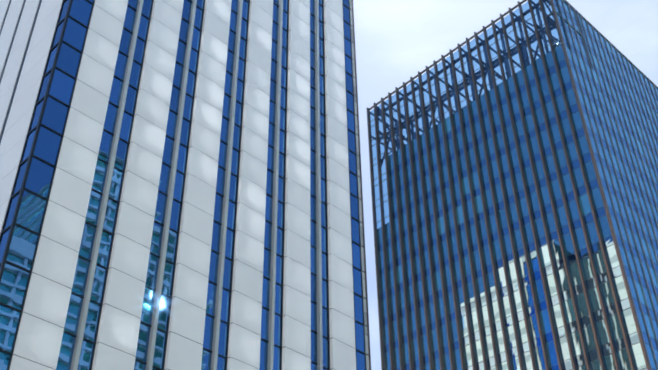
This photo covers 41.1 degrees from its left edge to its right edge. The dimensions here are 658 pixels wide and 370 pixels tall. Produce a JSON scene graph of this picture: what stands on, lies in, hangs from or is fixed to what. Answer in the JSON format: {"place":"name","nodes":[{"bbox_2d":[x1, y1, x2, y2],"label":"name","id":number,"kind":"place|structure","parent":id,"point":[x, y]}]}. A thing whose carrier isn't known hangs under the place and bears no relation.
{"place":"outdoors","nodes":[
{"label":"outdoors","id":0,"kind":"place"},
{"bbox_2d":[353,0,657,369],"label":"sky","id":1,"kind":"structure","parent":0,"point":[395,40]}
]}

